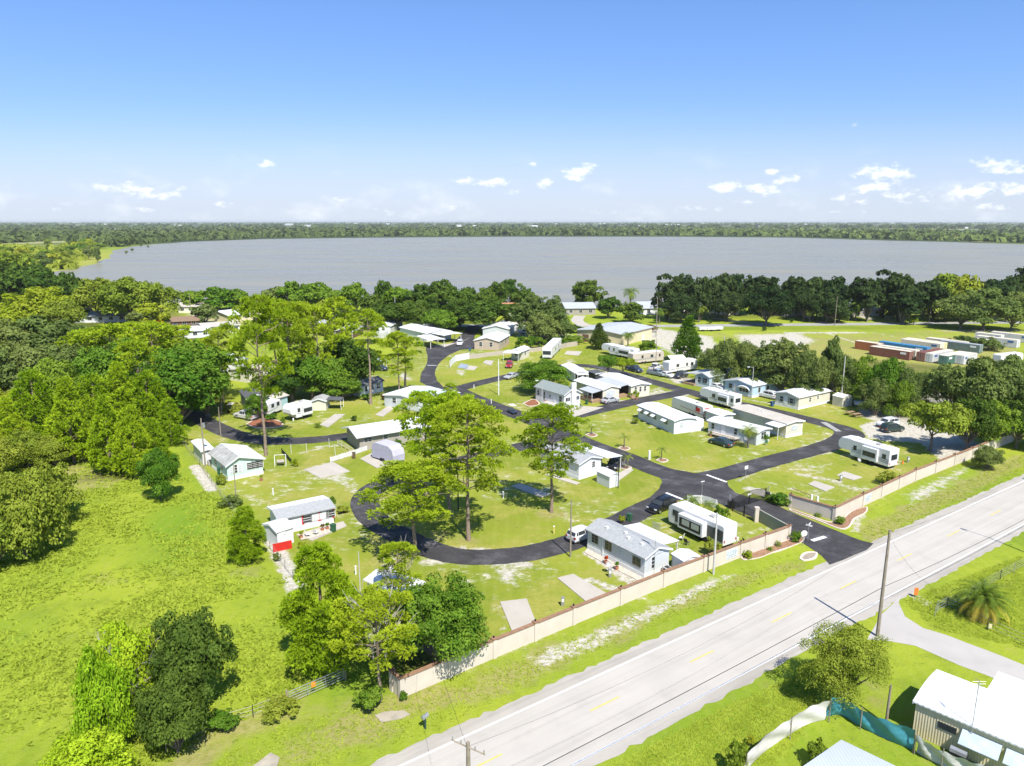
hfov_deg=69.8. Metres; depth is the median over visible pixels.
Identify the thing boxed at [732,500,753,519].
iron fence
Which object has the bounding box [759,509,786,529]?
entrance wing wall
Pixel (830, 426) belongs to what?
road patch
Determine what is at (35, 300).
broadleaf tree
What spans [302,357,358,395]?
broadleaf tree
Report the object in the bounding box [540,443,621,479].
mobile home
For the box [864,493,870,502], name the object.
wall sign
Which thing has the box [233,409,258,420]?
pickup truck
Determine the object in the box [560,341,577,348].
garden wall
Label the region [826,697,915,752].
tarp screen
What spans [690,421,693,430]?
door
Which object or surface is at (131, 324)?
pine tree
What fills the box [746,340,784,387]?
broadleaf tree
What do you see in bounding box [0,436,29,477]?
broadleaf tree
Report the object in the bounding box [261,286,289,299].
broadleaf tree
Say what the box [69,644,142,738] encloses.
broadleaf tree
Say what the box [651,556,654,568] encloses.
window
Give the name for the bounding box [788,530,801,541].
shrub
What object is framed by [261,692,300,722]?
shrub
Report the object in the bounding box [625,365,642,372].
pickup truck
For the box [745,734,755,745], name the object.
shrub
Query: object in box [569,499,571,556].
utility pole
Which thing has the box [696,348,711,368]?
broadleaf tree
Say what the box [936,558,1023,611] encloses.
wire fence
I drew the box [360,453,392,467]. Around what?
concrete pad
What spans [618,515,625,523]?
shrub
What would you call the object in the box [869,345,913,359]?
shipping container
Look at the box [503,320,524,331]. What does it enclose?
house
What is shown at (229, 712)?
wire fence
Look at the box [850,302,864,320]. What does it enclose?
palm tree
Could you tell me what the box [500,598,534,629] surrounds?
concrete pad
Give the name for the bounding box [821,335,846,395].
broadleaf tree
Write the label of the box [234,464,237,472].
window
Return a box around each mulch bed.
[248,419,281,426]
[525,399,538,405]
[743,537,802,558]
[791,507,866,527]
[802,553,815,558]
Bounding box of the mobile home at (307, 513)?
[267,495,335,531]
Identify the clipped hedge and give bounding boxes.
[895,315,931,321]
[938,317,960,320]
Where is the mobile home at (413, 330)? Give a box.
[399,323,450,341]
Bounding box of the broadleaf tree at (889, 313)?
[878,299,902,320]
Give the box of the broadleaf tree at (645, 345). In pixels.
[639,340,657,350]
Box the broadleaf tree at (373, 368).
[354,358,381,378]
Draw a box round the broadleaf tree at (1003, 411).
[968,399,1022,442]
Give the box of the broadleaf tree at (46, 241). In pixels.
[43,239,51,244]
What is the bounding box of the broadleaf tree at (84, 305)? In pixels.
[65,294,89,312]
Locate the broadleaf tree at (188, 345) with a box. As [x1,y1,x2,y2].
[165,337,230,374]
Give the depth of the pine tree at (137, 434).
115.46 m
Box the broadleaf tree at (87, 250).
[81,246,93,257]
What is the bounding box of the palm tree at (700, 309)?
[695,306,706,321]
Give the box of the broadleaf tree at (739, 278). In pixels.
[729,273,753,315]
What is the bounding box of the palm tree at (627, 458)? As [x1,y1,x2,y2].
[620,453,634,468]
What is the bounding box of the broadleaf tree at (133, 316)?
[125,310,154,322]
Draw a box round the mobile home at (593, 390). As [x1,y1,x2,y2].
[573,376,620,402]
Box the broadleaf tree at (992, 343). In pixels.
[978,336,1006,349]
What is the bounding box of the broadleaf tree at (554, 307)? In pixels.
[535,295,571,327]
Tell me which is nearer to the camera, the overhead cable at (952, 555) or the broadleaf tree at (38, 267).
the overhead cable at (952, 555)
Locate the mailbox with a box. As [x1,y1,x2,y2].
[421,712,428,729]
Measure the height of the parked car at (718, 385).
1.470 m
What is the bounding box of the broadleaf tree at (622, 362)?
[615,357,637,373]
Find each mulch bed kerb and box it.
[246,418,282,427]
[741,536,804,559]
[789,507,867,529]
[799,551,817,560]
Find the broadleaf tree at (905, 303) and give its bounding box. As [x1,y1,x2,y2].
[884,290,925,323]
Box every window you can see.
[229,466,233,473]
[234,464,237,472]
[238,464,242,472]
[246,461,253,469]
[252,461,256,468]
[257,459,263,467]
[303,514,311,523]
[310,513,318,521]
[319,510,328,519]
[325,509,335,517]
[364,437,371,442]
[592,534,597,544]
[605,540,608,550]
[606,390,613,395]
[632,555,640,567]
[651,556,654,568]
[739,387,748,392]
[791,425,797,430]
[936,719,957,735]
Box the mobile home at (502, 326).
[482,320,514,336]
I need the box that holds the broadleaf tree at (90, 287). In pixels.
[71,277,131,312]
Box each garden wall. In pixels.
[469,347,542,358]
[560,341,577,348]
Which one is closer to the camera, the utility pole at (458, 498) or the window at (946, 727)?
the window at (946, 727)
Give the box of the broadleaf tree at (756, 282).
[742,274,770,314]
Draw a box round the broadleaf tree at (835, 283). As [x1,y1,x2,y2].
[816,276,851,319]
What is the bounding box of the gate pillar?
[754,506,759,521]
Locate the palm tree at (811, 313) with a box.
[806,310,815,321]
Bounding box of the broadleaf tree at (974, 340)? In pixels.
[962,337,985,345]
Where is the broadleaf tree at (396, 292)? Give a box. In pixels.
[381,286,415,302]
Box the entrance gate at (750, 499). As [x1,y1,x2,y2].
[731,488,766,509]
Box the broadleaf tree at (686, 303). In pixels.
[660,293,702,321]
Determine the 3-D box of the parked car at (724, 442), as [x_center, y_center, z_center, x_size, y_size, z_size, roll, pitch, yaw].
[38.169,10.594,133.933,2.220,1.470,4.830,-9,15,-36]
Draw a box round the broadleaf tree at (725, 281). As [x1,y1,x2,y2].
[708,272,740,316]
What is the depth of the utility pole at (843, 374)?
162.25 m
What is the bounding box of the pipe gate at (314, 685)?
[285,665,345,699]
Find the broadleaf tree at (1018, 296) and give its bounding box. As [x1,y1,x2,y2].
[994,291,1023,330]
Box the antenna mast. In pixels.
[967,680,985,759]
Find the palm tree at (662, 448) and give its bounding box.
[657,446,666,458]
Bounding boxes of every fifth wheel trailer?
[282,399,312,418]
[602,343,639,357]
[700,387,741,407]
[838,435,899,467]
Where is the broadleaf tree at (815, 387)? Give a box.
[795,379,825,393]
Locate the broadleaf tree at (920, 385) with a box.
[907,370,932,406]
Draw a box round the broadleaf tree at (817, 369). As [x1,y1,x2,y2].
[797,356,837,390]
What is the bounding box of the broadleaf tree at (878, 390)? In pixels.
[857,377,894,415]
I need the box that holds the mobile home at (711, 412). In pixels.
[704,408,735,421]
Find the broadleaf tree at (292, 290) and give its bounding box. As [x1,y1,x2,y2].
[276,280,308,304]
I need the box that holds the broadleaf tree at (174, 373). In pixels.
[146,353,214,424]
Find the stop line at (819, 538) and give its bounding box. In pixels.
[811,536,826,540]
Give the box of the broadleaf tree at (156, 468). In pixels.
[134,447,181,499]
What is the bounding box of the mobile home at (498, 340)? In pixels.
[473,331,509,350]
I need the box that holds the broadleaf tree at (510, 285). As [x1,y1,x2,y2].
[501,278,525,302]
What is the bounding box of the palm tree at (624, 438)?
[619,433,629,446]
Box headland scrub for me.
[0,242,88,269]
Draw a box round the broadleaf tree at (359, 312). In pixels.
[347,306,376,326]
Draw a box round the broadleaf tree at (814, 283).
[790,276,837,317]
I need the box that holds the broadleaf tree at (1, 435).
[0,426,27,438]
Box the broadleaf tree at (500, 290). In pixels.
[488,281,510,302]
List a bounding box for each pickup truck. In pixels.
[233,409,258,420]
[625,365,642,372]
[646,368,663,376]
[648,363,662,369]
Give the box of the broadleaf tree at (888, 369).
[860,357,905,412]
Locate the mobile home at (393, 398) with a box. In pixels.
[382,386,445,410]
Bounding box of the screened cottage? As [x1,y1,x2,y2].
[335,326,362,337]
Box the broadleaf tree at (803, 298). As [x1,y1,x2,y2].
[792,287,818,320]
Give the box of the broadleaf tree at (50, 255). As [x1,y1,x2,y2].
[46,253,61,259]
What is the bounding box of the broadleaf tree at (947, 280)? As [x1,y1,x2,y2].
[925,272,971,313]
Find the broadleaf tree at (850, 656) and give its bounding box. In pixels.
[793,619,893,709]
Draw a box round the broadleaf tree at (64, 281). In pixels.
[49,271,84,295]
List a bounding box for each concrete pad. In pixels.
[296,521,345,540]
[304,462,349,477]
[320,414,344,427]
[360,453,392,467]
[375,406,392,416]
[434,339,466,346]
[457,363,467,368]
[465,365,476,369]
[483,360,493,365]
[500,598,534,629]
[511,483,549,497]
[545,474,579,484]
[558,574,605,600]
[565,351,581,355]
[569,406,602,416]
[619,467,632,479]
[808,481,834,491]
[837,471,862,479]
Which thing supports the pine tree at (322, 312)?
on the ground at (504, 514)
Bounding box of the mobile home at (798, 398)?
[774,386,831,409]
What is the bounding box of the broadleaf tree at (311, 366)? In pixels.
[290,354,331,399]
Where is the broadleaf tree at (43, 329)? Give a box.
[14,314,78,348]
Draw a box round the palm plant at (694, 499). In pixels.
[684,495,703,505]
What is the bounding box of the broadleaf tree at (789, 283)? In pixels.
[780,275,804,299]
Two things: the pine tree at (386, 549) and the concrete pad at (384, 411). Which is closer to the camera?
the pine tree at (386, 549)
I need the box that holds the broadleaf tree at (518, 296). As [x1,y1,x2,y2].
[509,288,534,303]
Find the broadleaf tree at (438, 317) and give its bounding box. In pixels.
[420,309,459,329]
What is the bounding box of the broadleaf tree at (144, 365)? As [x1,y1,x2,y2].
[126,346,182,386]
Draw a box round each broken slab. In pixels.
[253,752,279,765]
[375,711,409,721]
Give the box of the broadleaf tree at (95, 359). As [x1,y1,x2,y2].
[65,345,127,394]
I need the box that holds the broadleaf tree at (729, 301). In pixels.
[708,291,746,320]
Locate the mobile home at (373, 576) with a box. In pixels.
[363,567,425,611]
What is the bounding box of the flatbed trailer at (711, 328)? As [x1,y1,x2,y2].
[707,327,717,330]
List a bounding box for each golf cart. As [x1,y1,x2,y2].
[227,402,234,412]
[508,404,516,414]
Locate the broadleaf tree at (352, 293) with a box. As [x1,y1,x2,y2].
[341,282,368,310]
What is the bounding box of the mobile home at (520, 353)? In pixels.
[503,345,530,360]
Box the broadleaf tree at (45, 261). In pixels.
[37,258,54,265]
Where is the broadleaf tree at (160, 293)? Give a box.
[129,280,184,312]
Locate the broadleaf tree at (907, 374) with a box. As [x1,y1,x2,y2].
[891,365,923,408]
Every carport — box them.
[417,335,443,348]
[431,331,462,340]
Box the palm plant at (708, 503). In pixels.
[701,500,715,511]
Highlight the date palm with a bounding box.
[949,575,1019,625]
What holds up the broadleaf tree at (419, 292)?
on the ground at (504, 514)
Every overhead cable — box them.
[404,552,465,742]
[470,532,888,745]
[543,587,882,765]
[886,520,1022,585]
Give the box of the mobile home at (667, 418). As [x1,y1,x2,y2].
[636,402,703,433]
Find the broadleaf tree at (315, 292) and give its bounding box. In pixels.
[298,282,331,304]
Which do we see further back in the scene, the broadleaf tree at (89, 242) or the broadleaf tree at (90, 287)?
the broadleaf tree at (89, 242)
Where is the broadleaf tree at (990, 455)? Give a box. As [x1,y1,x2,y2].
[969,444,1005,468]
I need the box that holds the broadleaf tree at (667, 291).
[650,273,685,319]
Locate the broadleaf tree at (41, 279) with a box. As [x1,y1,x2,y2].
[24,270,53,294]
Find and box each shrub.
[205,708,241,730]
[215,472,227,483]
[216,494,242,506]
[223,401,236,407]
[226,405,242,413]
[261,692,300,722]
[265,413,276,419]
[272,552,280,560]
[290,458,297,465]
[297,542,305,546]
[330,496,335,503]
[336,506,350,512]
[353,684,383,710]
[359,393,368,399]
[399,690,407,700]
[514,336,525,347]
[526,336,534,347]
[534,336,546,346]
[559,337,570,343]
[564,335,587,342]
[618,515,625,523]
[631,417,638,423]
[704,536,722,551]
[714,505,730,517]
[725,739,747,765]
[742,550,752,559]
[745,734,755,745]
[770,492,791,504]
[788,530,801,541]
[807,737,827,760]
[834,516,845,523]
[875,470,896,481]
[908,317,918,324]
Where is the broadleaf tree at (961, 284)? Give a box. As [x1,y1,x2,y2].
[951,274,984,294]
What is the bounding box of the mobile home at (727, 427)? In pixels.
[706,416,772,445]
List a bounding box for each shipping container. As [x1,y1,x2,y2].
[855,340,883,350]
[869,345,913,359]
[876,344,919,358]
[879,341,930,350]
[901,338,943,348]
[907,337,947,348]
[916,348,941,361]
[925,349,953,362]
[926,337,968,342]
[938,351,965,363]
[939,340,982,352]
[954,352,977,364]
[975,332,1003,337]
[976,335,1019,347]
[991,331,1023,342]
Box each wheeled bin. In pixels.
[329,523,335,531]
[627,512,632,520]
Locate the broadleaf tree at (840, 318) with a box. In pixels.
[827,309,852,321]
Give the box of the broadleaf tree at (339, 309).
[327,306,356,326]
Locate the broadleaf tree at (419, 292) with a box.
[403,283,444,308]
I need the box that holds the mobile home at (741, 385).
[723,376,779,397]
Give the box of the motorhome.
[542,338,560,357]
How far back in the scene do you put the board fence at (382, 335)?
256.97 m
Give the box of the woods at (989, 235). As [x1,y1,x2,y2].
[674,226,1023,242]
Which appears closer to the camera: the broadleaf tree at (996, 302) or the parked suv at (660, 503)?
the parked suv at (660, 503)
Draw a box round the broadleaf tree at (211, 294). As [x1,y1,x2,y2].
[194,286,235,308]
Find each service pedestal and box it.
[561,597,564,605]
[608,568,611,577]
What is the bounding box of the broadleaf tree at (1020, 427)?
[1013,421,1023,434]
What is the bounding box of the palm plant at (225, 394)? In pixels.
[214,385,230,414]
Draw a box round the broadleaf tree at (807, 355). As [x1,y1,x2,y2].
[784,341,816,387]
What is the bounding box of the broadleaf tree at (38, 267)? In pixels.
[20,263,54,274]
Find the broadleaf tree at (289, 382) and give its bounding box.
[257,362,316,399]
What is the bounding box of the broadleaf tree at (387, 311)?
[374,302,414,323]
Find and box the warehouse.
[577,322,652,345]
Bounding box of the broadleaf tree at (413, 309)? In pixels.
[391,299,437,324]
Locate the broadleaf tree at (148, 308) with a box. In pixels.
[133,302,170,321]
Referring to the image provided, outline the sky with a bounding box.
[0,0,1023,221]
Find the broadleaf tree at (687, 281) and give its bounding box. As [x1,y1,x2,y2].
[664,273,694,317]
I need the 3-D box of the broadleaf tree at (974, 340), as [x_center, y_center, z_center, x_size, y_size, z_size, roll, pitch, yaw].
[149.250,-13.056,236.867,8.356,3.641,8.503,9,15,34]
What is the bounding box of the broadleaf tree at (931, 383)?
[920,362,972,404]
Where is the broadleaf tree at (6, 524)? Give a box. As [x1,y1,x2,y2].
[0,498,44,559]
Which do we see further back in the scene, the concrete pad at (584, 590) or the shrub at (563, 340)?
the shrub at (563, 340)
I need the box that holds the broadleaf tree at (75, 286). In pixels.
[69,279,91,310]
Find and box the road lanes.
[397,480,1023,765]
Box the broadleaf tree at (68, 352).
[38,342,87,362]
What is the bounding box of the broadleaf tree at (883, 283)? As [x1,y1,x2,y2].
[875,269,897,316]
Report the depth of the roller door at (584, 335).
248.23 m
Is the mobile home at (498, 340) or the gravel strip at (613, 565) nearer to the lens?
the gravel strip at (613, 565)
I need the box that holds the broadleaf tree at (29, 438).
[6,428,43,468]
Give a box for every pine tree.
[0,396,32,450]
[1,369,71,436]
[41,376,96,462]
[55,327,107,350]
[66,373,119,443]
[67,322,150,350]
[85,393,131,473]
[101,321,161,345]
[103,360,148,438]
[105,339,163,390]
[109,320,188,353]
[110,403,154,477]
[120,369,179,430]
[143,417,174,456]
[147,324,192,348]
[155,397,190,446]
[197,327,248,401]
[218,293,295,455]
[225,505,267,563]
[239,297,302,366]
[252,300,315,400]
[275,300,322,359]
[277,540,367,678]
[283,303,352,392]
[310,296,359,343]
[326,579,418,701]
[345,308,388,404]
[353,313,384,343]
[354,458,469,554]
[374,331,417,389]
[374,535,422,618]
[385,336,422,387]
[391,390,447,495]
[402,390,489,517]
[421,394,519,540]
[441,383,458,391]
[511,402,592,512]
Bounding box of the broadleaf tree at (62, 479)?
[1,461,86,534]
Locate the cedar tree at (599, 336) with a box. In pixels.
[588,322,611,348]
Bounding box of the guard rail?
[792,488,818,501]
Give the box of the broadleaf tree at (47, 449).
[31,434,76,466]
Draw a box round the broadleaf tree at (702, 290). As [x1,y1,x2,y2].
[685,276,716,319]
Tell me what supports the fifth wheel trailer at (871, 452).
on the ground at (504, 514)
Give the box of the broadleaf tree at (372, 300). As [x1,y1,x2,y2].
[356,294,387,309]
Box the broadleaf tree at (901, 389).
[882,380,916,417]
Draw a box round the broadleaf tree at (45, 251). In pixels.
[35,249,54,255]
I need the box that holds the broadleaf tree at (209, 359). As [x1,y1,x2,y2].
[176,343,240,416]
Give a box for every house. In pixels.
[77,310,130,322]
[169,316,199,325]
[178,302,203,312]
[179,325,209,337]
[196,321,240,332]
[209,308,254,320]
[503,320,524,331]
[560,302,595,314]
[628,301,687,314]
[710,309,738,314]
[763,309,806,316]
[827,302,871,316]
[870,307,880,315]
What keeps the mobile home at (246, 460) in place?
on the ground at (504, 514)
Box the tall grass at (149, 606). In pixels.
[0,461,334,765]
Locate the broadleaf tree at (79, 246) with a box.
[73,243,87,249]
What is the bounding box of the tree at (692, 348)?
[671,315,703,358]
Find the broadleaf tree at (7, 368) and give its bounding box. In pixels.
[0,348,21,391]
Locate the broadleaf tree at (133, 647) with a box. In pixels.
[85,619,156,724]
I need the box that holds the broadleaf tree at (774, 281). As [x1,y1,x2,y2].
[760,276,789,315]
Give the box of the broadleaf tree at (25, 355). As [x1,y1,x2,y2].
[0,344,52,396]
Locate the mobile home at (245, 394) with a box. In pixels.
[239,386,263,404]
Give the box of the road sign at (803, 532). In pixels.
[801,530,806,542]
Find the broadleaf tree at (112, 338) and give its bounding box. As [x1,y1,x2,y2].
[87,326,118,349]
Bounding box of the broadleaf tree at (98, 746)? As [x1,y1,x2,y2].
[36,724,139,765]
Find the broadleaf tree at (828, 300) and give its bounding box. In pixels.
[807,291,850,322]
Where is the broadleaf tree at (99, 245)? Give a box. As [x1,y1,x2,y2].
[93,243,106,247]
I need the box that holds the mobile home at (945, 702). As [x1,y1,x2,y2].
[912,669,1023,765]
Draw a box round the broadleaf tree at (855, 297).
[841,276,865,319]
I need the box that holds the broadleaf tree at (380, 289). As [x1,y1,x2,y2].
[373,279,392,298]
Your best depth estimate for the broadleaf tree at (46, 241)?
1197.77 m
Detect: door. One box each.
[278,527,285,541]
[582,334,588,341]
[612,475,616,486]
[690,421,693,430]
[721,425,724,433]
[783,395,787,404]
[916,352,919,359]
[920,353,924,360]
[928,354,932,361]
[938,355,942,363]
[942,356,946,363]
[954,355,959,362]
[959,356,963,363]
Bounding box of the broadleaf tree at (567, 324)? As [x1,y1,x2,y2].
[552,319,576,337]
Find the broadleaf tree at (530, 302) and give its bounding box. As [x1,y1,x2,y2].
[510,292,546,336]
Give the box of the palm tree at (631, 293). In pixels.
[623,287,638,301]
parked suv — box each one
[376,365,387,370]
[457,339,462,345]
[606,456,623,470]
[646,493,676,513]
[673,370,687,378]
[759,389,775,398]
[876,416,899,425]
[879,421,904,432]
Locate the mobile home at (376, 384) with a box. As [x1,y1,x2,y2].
[348,376,384,396]
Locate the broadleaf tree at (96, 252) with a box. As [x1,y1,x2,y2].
[93,247,100,260]
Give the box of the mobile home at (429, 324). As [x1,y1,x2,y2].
[413,321,437,326]
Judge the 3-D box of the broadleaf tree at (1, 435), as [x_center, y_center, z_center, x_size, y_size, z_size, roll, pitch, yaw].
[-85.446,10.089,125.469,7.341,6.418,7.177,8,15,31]
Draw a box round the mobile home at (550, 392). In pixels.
[534,379,581,407]
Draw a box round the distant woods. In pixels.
[0,222,1023,228]
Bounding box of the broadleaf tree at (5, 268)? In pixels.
[0,260,21,274]
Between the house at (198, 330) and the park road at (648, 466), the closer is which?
the park road at (648, 466)
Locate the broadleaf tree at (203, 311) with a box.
[187,303,218,322]
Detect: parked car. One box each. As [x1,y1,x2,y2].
[504,372,518,379]
[505,360,512,367]
[566,525,587,543]
[600,396,619,403]
[661,371,673,377]
[708,436,734,447]
[710,382,724,389]
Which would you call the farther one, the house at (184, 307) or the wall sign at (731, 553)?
the house at (184, 307)
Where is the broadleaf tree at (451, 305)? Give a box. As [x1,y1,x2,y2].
[440,297,469,328]
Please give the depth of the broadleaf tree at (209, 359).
149.91 m
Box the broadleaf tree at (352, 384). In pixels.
[321,374,363,399]
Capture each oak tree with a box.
[130,664,214,752]
[137,605,239,724]
[379,570,491,662]
[451,300,523,324]
[513,358,572,389]
[571,281,586,301]
[574,279,608,302]
[596,296,621,317]
[615,301,644,321]
[739,286,795,325]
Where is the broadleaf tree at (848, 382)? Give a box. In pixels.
[826,352,862,393]
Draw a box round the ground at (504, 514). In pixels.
[0,222,1023,765]
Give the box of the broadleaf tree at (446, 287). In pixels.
[425,279,453,305]
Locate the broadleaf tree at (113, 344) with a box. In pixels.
[107,337,147,386]
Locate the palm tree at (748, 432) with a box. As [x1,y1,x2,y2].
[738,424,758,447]
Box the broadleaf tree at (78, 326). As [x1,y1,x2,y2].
[61,324,108,349]
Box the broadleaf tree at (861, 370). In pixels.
[846,354,877,400]
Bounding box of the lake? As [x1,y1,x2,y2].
[54,237,1023,307]
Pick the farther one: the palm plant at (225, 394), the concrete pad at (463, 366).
the concrete pad at (463, 366)
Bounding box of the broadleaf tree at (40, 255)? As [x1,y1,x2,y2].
[33,252,47,258]
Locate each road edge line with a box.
[400,481,1022,765]
[570,524,1023,765]
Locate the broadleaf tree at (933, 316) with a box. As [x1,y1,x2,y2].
[925,313,953,320]
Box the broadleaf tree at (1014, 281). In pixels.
[1002,275,1023,320]
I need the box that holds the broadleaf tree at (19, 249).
[14,246,30,252]
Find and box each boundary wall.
[388,523,791,699]
[788,432,1012,520]
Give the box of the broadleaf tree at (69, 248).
[63,245,74,251]
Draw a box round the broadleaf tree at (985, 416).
[946,396,1000,449]
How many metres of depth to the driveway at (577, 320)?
298.66 m
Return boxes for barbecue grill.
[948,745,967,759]
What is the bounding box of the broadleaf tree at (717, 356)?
[704,338,739,382]
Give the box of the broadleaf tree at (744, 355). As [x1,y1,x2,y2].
[725,339,758,378]
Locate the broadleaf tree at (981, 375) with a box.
[937,356,1018,403]
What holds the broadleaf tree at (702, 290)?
on the ground at (504, 514)
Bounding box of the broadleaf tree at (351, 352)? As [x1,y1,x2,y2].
[322,338,379,377]
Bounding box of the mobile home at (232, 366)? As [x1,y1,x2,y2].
[223,357,248,372]
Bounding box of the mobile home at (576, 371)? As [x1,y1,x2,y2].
[561,363,588,381]
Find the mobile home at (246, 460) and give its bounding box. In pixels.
[208,443,265,480]
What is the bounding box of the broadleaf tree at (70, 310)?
[39,297,88,326]
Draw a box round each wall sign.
[726,547,737,559]
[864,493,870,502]
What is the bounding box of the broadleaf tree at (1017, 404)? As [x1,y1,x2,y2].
[1001,398,1023,447]
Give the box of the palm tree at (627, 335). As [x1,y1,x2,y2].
[621,332,636,345]
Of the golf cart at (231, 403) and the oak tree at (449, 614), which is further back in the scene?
the golf cart at (231, 403)
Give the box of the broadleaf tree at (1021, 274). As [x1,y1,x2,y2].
[1013,266,1023,314]
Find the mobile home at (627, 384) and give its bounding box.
[596,372,651,398]
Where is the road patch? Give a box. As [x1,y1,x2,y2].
[821,422,839,430]
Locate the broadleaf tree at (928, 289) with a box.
[903,280,953,315]
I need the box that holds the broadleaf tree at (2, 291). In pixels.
[0,285,6,301]
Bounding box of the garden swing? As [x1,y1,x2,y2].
[274,454,286,466]
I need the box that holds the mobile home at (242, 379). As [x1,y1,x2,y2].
[227,363,275,382]
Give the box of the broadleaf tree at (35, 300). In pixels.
[1,286,76,319]
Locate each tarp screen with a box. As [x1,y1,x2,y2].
[743,700,831,765]
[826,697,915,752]
[913,734,983,765]
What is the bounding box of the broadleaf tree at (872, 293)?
[857,277,886,320]
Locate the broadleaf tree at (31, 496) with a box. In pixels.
[0,467,72,558]
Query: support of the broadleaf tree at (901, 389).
on the ground at (504, 514)
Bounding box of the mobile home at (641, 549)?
[584,518,678,577]
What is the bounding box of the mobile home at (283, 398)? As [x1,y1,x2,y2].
[265,392,288,407]
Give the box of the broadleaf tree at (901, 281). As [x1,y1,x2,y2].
[880,273,924,309]
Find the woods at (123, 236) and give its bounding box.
[0,225,678,246]
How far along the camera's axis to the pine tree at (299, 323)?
161.95 m
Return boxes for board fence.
[281,448,291,463]
[330,446,366,461]
[374,331,387,337]
[450,353,468,366]
[687,495,717,507]
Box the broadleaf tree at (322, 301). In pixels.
[314,299,334,309]
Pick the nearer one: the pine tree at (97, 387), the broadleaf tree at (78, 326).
the pine tree at (97, 387)
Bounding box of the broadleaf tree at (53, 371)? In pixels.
[19,356,91,413]
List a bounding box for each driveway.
[571,315,591,325]
[711,318,786,324]
[802,316,827,323]
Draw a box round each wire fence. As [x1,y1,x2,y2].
[165,695,281,751]
[183,441,301,585]
[934,597,1022,639]
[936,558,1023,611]
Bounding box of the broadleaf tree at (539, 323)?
[524,311,563,343]
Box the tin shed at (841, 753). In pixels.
[804,740,894,765]
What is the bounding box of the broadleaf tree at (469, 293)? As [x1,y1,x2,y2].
[446,286,479,319]
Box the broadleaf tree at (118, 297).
[89,276,154,317]
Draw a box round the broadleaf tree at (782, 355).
[759,337,801,390]
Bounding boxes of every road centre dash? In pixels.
[477,753,502,765]
[590,696,618,710]
[690,650,713,661]
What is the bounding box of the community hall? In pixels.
[341,416,429,449]
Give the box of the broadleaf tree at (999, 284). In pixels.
[979,278,1015,296]
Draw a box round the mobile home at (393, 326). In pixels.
[377,318,402,333]
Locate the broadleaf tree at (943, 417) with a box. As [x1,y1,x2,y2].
[897,399,976,450]
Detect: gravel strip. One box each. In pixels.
[300,525,336,539]
[585,548,642,579]
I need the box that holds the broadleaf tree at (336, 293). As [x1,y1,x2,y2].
[322,290,349,304]
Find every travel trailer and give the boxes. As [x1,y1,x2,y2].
[264,399,281,414]
[628,349,663,363]
[663,358,696,371]
[668,501,736,545]
[672,396,712,417]
[993,352,1023,360]
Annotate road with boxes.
[184,409,346,444]
[350,435,677,564]
[363,321,1021,326]
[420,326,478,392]
[447,385,695,483]
[448,364,832,424]
[508,391,685,421]
[632,466,872,563]
[686,423,864,483]
[868,596,1023,680]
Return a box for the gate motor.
[727,494,731,507]
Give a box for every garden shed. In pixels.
[190,439,213,465]
[262,518,294,543]
[311,394,343,410]
[587,370,606,378]
[596,467,619,487]
[671,548,699,566]
[832,392,852,406]
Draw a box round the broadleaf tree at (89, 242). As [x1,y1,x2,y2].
[85,240,93,245]
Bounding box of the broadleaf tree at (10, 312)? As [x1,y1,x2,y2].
[0,302,35,325]
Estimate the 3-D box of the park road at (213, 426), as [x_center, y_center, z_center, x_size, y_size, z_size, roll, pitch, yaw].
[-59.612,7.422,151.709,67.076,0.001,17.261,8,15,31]
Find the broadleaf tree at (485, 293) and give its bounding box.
[476,287,498,302]
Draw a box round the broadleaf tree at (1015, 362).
[990,353,1023,403]
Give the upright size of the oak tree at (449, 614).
8.578 m
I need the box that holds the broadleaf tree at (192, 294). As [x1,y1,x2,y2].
[178,290,206,305]
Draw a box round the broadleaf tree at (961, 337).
[948,335,970,341]
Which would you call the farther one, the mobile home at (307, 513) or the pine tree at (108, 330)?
the pine tree at (108, 330)
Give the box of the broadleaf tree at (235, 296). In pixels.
[222,288,249,308]
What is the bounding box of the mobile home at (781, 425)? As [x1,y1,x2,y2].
[731,404,805,439]
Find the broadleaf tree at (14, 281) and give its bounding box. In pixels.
[0,269,35,300]
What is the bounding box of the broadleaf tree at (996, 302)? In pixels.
[948,287,1023,330]
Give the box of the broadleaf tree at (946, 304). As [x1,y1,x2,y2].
[932,293,994,328]
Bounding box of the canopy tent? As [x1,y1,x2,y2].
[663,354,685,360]
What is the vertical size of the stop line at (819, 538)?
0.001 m
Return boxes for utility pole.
[200,418,205,466]
[218,407,221,437]
[233,464,236,494]
[358,551,360,590]
[451,736,484,765]
[457,476,458,510]
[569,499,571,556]
[712,513,717,574]
[841,356,845,392]
[875,529,890,636]
[885,684,891,719]
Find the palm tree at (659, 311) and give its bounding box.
[654,308,667,323]
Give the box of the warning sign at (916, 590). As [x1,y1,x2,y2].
[914,588,918,596]
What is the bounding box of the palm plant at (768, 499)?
[764,494,775,503]
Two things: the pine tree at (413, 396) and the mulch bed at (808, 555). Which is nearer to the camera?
the mulch bed at (808, 555)
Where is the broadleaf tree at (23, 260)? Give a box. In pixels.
[0,251,31,267]
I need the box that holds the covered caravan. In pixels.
[372,439,404,462]
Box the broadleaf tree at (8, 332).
[0,318,35,349]
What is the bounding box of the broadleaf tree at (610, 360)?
[597,354,620,371]
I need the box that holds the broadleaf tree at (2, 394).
[0,389,23,421]
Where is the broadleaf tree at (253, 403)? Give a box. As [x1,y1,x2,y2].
[243,394,267,417]
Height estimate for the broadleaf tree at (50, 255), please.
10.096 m
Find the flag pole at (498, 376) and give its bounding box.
[498,359,498,394]
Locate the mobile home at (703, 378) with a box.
[683,368,733,387]

